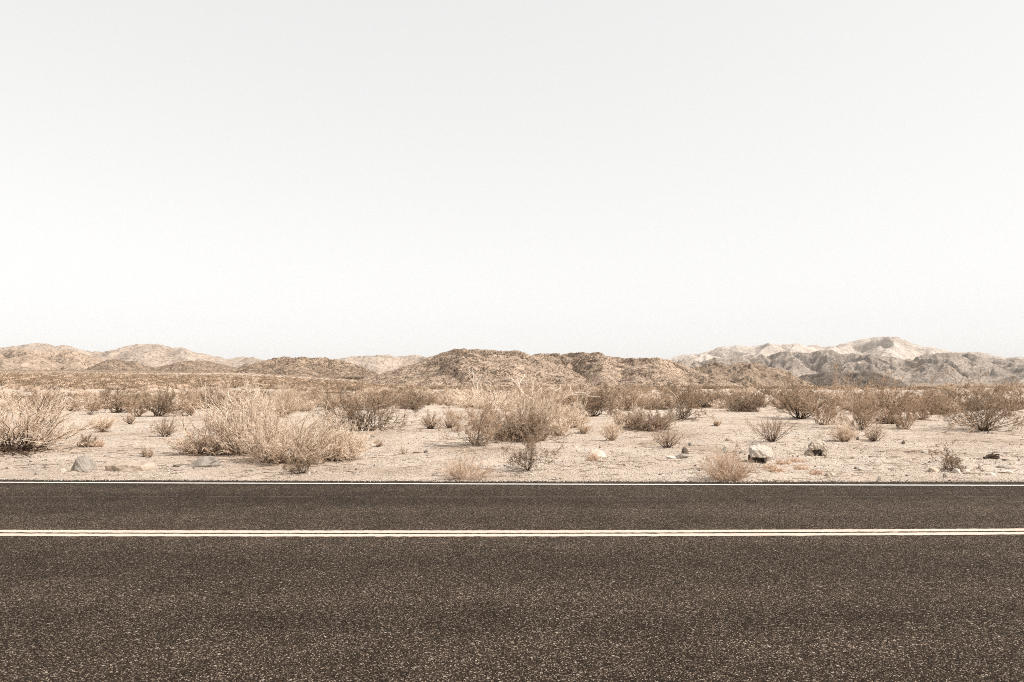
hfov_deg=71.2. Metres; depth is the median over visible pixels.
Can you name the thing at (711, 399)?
dark creosote
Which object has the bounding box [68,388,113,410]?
brown bush
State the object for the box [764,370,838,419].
dark creosote
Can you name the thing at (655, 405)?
grey bush
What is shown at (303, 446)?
straw bush
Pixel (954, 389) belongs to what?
brown bush
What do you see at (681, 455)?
stone
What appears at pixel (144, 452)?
twiggy sprig
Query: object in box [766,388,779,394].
brown bush
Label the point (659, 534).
line
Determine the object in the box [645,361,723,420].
creosote bush
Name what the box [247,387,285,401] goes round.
dark creosote
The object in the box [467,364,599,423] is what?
bare shrub
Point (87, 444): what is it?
grey tuft
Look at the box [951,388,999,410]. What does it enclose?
dark creosote
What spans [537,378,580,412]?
brown bush
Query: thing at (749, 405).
dark bush
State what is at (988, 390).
brown bush
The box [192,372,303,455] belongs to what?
straw bush
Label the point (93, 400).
straw bush
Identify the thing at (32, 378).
desert scrub
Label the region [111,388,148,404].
brown bush
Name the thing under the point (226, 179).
sky
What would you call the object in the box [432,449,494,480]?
dry tuft
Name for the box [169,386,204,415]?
grey bush
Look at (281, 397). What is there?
tan fan bush
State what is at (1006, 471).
flat stone
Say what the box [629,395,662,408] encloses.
dark creosote
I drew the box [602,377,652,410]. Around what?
brown bush
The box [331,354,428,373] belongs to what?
hills
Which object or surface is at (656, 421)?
grey bush
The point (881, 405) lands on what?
dark creosote
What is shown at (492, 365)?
central hill
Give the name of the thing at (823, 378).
dark hill
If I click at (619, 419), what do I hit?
straw mound
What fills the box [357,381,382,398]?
brown bush
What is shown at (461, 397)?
straw bush
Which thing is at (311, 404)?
straw bush
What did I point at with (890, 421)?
dark bush
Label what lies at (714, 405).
straw bush
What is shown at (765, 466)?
dry mat
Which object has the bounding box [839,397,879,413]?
grey bush
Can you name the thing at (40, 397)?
brown bush
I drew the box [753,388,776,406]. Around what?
dark creosote
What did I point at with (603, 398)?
dark creosote
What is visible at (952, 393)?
dark creosote
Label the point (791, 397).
brown bush
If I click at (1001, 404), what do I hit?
brown bush
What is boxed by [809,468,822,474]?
dry mat
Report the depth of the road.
5.59 m
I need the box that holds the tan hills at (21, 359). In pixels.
[0,349,103,369]
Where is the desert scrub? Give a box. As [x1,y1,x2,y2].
[0,370,1022,390]
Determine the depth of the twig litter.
14.51 m
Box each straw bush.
[0,369,110,457]
[0,396,22,409]
[84,395,114,409]
[165,387,177,396]
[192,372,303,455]
[233,397,347,465]
[234,392,280,410]
[282,394,316,410]
[309,405,381,460]
[344,390,375,406]
[438,388,493,405]
[447,389,495,407]
[468,395,486,408]
[476,384,543,407]
[496,387,522,398]
[497,398,524,409]
[602,390,638,409]
[637,387,674,403]
[653,393,680,405]
[708,397,733,408]
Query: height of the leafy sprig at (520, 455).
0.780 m
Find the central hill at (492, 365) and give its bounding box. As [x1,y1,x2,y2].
[356,348,590,386]
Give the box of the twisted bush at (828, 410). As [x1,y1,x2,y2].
[791,367,850,424]
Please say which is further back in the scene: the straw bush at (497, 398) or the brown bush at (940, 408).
the straw bush at (497, 398)
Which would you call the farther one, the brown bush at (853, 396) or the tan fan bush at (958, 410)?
the brown bush at (853, 396)
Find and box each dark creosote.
[0,386,27,401]
[8,386,55,411]
[32,389,70,405]
[96,383,145,412]
[110,387,139,406]
[147,391,178,403]
[154,396,180,411]
[200,384,237,407]
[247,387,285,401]
[333,387,359,408]
[365,389,397,408]
[392,385,433,403]
[486,380,509,403]
[557,380,616,416]
[577,387,615,407]
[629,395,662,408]
[680,386,728,407]
[715,388,741,403]
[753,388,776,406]
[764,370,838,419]
[767,380,794,401]
[860,362,935,414]
[937,388,966,399]
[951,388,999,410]
[999,389,1023,406]
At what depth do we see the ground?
16.01 m
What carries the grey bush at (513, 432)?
on the ground
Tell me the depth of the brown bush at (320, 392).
44.65 m
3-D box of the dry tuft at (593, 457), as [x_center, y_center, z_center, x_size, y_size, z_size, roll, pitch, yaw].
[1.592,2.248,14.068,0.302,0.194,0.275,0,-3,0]
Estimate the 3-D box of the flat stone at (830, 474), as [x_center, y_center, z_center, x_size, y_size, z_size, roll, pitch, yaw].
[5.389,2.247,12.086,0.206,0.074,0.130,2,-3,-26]
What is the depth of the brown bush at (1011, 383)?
73.35 m
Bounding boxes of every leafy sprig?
[497,427,564,470]
[926,441,982,471]
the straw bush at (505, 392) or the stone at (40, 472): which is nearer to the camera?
the stone at (40, 472)
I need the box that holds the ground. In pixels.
[0,370,1023,481]
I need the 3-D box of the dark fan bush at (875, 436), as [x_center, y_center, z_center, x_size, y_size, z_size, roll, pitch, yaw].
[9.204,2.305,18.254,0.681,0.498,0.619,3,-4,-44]
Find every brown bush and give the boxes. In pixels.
[15,391,64,413]
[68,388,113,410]
[76,393,102,414]
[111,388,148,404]
[146,386,158,399]
[208,380,246,409]
[286,386,317,404]
[306,376,335,406]
[338,393,371,407]
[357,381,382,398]
[363,376,403,405]
[376,392,396,406]
[395,393,417,407]
[415,385,439,404]
[494,374,553,407]
[523,370,553,402]
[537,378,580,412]
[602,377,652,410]
[678,390,716,408]
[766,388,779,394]
[770,387,815,409]
[836,380,874,407]
[871,386,933,411]
[900,375,955,419]
[920,397,956,414]
[937,388,961,405]
[944,380,963,394]
[978,387,1004,397]
[986,395,1022,410]
[990,382,1010,394]
[992,393,1023,411]
[1001,380,1023,395]
[1008,380,1023,387]
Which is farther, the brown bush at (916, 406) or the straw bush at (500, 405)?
the straw bush at (500, 405)
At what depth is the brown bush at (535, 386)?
40.41 m
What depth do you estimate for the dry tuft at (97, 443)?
16.87 m
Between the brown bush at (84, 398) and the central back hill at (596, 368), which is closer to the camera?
the brown bush at (84, 398)
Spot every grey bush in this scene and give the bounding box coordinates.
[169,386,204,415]
[398,394,424,409]
[475,383,581,442]
[620,397,682,431]
[638,397,676,409]
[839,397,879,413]
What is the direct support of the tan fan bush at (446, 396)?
on the ground
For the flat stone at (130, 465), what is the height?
0.218 m
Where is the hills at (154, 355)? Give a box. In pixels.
[0,343,264,367]
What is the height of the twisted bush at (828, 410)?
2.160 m
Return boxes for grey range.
[670,350,1023,383]
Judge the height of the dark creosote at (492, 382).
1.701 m
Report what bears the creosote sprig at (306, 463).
on the ground
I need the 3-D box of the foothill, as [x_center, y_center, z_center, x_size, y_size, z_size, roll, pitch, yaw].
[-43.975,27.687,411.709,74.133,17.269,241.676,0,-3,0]
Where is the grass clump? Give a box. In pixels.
[372,439,383,446]
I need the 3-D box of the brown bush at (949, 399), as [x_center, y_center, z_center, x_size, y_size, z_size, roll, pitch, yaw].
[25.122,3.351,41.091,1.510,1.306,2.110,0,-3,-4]
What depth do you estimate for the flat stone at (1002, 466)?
12.96 m
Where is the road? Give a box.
[0,479,1023,681]
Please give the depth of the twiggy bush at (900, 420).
22.82 m
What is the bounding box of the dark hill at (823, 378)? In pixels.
[799,371,909,386]
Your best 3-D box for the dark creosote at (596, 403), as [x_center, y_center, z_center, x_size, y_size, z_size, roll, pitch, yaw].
[3.257,2.488,31.109,2.736,1.632,2.667,0,-3,0]
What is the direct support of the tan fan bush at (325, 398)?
on the ground
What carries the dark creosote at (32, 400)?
on the ground
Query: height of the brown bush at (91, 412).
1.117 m
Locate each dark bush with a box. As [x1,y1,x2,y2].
[118,394,155,416]
[141,381,183,415]
[177,378,224,408]
[715,388,766,411]
[873,410,896,423]
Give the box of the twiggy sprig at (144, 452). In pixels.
[140,444,151,456]
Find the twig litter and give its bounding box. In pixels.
[1,406,1023,481]
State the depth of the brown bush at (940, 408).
32.39 m
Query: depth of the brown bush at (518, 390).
36.45 m
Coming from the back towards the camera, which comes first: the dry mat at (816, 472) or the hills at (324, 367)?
the hills at (324, 367)
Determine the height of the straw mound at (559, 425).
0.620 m
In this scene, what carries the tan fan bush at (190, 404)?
on the ground
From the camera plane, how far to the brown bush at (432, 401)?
44.52 m
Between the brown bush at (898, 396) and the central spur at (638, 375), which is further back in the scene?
the central spur at (638, 375)
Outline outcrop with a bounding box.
[567,353,581,357]
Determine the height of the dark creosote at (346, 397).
1.285 m
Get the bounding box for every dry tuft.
[81,412,119,431]
[90,439,104,446]
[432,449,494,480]
[586,452,599,460]
[693,439,763,481]
[713,419,721,425]
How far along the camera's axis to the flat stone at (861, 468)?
12.94 m
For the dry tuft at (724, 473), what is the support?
on the ground
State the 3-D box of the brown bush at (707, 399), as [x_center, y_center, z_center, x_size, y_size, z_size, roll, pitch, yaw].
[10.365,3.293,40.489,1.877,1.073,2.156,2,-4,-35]
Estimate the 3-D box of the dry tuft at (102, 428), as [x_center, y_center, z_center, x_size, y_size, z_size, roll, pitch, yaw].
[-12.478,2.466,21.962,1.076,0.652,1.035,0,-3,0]
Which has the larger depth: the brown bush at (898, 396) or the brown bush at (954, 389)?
the brown bush at (954, 389)
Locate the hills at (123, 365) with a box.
[85,359,252,371]
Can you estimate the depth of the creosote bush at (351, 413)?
21.88 m
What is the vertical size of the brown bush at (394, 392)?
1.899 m
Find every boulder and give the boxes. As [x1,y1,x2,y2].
[71,455,96,470]
[748,444,773,462]
[802,438,828,455]
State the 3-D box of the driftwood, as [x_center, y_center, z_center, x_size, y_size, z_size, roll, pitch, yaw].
[9.487,2.278,14.153,0.328,0.125,0.130,0,-3,0]
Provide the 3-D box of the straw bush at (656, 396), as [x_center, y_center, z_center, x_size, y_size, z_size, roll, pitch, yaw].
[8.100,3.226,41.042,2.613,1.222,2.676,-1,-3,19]
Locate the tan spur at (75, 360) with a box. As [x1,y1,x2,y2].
[55,351,100,369]
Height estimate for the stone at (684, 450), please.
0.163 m
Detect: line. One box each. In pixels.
[0,482,1023,485]
[0,528,1023,532]
[0,532,1023,536]
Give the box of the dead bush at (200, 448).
[163,413,244,456]
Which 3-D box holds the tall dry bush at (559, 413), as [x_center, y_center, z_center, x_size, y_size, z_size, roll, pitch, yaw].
[0.793,1.996,22.825,3.312,1.693,3.472,-1,-3,16]
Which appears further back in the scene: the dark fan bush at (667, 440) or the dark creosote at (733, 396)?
the dark creosote at (733, 396)
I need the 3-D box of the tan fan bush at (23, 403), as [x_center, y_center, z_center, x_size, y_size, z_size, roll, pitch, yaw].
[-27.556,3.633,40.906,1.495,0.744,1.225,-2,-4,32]
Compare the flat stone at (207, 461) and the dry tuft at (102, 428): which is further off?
the dry tuft at (102, 428)
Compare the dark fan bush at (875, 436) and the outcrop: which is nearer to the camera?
the dark fan bush at (875, 436)
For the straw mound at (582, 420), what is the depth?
23.15 m
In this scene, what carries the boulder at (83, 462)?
on the ground
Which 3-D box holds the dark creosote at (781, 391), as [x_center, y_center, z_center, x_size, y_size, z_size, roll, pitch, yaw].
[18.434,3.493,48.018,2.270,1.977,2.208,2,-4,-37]
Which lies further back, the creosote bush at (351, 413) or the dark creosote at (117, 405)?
the dark creosote at (117, 405)
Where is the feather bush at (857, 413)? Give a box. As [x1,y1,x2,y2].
[814,356,905,429]
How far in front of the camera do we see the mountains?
9989.94 m
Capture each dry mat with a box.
[762,462,777,468]
[767,464,785,471]
[775,458,791,463]
[787,455,805,461]
[793,465,809,469]
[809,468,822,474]
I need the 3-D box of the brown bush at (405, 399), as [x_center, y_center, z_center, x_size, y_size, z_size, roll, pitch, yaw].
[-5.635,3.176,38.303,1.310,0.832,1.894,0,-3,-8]
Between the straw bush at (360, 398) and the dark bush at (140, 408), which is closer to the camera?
the dark bush at (140, 408)
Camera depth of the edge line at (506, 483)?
10.97 m
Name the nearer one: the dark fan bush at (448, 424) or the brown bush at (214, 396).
the dark fan bush at (448, 424)
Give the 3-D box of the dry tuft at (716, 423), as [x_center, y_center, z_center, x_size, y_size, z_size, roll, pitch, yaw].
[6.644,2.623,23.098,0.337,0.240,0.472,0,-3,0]
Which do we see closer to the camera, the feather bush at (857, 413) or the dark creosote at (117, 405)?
the feather bush at (857, 413)
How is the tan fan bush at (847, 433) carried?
on the ground
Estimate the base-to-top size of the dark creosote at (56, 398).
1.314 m
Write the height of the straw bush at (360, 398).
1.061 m
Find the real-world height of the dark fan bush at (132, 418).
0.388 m
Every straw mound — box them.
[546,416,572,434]
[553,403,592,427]
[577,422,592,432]
[604,403,647,427]
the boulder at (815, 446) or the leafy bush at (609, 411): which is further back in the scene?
the leafy bush at (609, 411)
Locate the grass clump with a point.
(378, 444)
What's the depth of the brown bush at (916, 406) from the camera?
27.64 m
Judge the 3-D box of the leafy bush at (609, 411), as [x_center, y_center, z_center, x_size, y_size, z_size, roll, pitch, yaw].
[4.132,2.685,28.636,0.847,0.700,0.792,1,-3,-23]
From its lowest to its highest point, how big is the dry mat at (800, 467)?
0.114 m
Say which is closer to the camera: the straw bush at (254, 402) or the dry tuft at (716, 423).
the dry tuft at (716, 423)
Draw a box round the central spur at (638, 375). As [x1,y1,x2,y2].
[616,365,700,385]
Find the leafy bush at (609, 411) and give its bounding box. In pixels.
[603,400,623,416]
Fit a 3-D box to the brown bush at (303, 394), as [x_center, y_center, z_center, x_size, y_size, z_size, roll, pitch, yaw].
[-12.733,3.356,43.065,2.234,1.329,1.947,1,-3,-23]
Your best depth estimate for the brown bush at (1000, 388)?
59.94 m
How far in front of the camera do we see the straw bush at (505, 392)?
42.46 m
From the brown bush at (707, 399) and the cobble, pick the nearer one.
the cobble
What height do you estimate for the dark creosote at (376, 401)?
1.059 m
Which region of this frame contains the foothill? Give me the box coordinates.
[417,374,464,385]
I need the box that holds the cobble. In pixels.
[928,467,939,471]
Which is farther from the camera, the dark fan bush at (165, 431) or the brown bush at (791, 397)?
the brown bush at (791, 397)
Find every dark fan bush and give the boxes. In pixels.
[121,413,137,423]
[146,415,178,436]
[418,408,443,428]
[438,409,461,427]
[650,425,685,447]
[744,412,800,441]
[863,422,886,440]
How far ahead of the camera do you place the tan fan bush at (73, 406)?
39.34 m
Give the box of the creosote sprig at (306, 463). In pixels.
[282,452,327,472]
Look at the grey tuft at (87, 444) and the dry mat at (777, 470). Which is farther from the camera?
the grey tuft at (87, 444)
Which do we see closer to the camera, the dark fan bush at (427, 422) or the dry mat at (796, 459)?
the dry mat at (796, 459)
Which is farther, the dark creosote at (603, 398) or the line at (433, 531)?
the dark creosote at (603, 398)
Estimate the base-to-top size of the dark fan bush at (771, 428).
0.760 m
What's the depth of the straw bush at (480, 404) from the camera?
35.50 m
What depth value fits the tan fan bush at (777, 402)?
42.07 m
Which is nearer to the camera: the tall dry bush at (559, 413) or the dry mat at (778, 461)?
the dry mat at (778, 461)
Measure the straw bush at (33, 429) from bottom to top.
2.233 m
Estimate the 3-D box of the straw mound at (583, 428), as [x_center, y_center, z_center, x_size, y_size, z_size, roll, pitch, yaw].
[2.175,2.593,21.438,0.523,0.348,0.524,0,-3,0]
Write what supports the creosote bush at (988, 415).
on the ground
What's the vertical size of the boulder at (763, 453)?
0.405 m
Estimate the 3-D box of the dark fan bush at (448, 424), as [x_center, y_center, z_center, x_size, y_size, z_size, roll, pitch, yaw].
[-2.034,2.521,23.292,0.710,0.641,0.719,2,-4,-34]
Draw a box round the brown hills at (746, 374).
[691,361,814,386]
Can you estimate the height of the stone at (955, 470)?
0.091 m
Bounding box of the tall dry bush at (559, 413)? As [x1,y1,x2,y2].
[476,380,588,429]
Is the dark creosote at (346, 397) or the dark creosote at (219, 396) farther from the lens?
the dark creosote at (219, 396)
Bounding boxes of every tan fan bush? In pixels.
[0,400,15,412]
[20,399,37,409]
[59,396,86,410]
[175,399,203,410]
[265,372,305,417]
[310,390,342,409]
[432,386,462,405]
[596,418,624,440]
[768,398,783,408]
[817,414,867,441]
[942,400,965,413]
[968,385,979,394]
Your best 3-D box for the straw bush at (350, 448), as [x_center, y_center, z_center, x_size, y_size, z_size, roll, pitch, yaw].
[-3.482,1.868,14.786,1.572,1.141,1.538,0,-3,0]
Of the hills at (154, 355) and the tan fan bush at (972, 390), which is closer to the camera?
the tan fan bush at (972, 390)
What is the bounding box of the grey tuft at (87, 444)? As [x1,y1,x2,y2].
[76,433,96,446]
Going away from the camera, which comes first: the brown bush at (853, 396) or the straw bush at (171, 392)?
the brown bush at (853, 396)
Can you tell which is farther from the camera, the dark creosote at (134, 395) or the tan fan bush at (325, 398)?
the dark creosote at (134, 395)
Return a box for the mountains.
[664,336,1023,361]
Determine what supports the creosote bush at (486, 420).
on the ground
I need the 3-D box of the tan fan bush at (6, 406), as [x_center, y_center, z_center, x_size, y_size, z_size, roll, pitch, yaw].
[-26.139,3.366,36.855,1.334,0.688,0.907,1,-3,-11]
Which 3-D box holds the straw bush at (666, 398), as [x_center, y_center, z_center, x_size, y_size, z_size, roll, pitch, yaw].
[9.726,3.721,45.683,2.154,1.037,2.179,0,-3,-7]
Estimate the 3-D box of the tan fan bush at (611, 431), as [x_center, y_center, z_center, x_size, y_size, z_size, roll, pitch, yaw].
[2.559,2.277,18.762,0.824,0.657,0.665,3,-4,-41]
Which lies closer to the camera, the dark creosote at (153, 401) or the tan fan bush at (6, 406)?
the tan fan bush at (6, 406)
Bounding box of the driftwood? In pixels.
[983,453,999,458]
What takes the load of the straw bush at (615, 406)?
on the ground
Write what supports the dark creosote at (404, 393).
on the ground
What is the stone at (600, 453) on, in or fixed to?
on the ground
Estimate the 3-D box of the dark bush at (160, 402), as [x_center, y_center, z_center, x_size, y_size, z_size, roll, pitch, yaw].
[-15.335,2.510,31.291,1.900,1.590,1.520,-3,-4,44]
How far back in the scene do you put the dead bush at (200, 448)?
15.00 m
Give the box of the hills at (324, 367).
[234,356,376,379]
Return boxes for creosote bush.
[292,364,423,431]
[434,392,517,445]
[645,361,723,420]
[929,363,1023,432]
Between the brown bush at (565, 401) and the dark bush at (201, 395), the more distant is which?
the dark bush at (201, 395)
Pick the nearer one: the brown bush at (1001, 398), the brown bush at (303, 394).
the brown bush at (1001, 398)
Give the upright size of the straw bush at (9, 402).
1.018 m
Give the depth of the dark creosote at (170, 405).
37.66 m
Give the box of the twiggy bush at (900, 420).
[884,393,918,429]
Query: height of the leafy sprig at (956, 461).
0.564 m
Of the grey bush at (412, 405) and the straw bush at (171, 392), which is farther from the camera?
the straw bush at (171, 392)
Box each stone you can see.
[34,470,44,474]
[105,460,154,471]
[186,456,221,466]
[586,449,606,457]
[675,453,688,458]
[681,447,688,453]
[824,472,835,475]
[857,466,866,469]
[952,468,960,472]
[995,465,1010,467]
[998,469,1012,472]
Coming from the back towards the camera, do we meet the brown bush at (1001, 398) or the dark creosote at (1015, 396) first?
the dark creosote at (1015, 396)
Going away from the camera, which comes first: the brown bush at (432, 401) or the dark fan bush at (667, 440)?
the dark fan bush at (667, 440)
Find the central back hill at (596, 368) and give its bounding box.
[532,352,742,385]
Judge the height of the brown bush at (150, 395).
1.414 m
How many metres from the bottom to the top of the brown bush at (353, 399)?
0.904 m
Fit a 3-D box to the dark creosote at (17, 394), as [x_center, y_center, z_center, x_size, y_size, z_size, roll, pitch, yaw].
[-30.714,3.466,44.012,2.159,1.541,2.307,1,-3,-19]
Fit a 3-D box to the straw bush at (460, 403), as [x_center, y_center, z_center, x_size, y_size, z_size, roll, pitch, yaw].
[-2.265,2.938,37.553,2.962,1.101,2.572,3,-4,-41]
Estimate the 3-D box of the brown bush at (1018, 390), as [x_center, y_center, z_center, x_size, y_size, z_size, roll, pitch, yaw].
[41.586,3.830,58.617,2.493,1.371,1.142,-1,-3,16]
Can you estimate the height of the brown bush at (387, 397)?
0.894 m
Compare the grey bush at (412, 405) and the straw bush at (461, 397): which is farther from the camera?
the straw bush at (461, 397)
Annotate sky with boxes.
[0,0,1023,359]

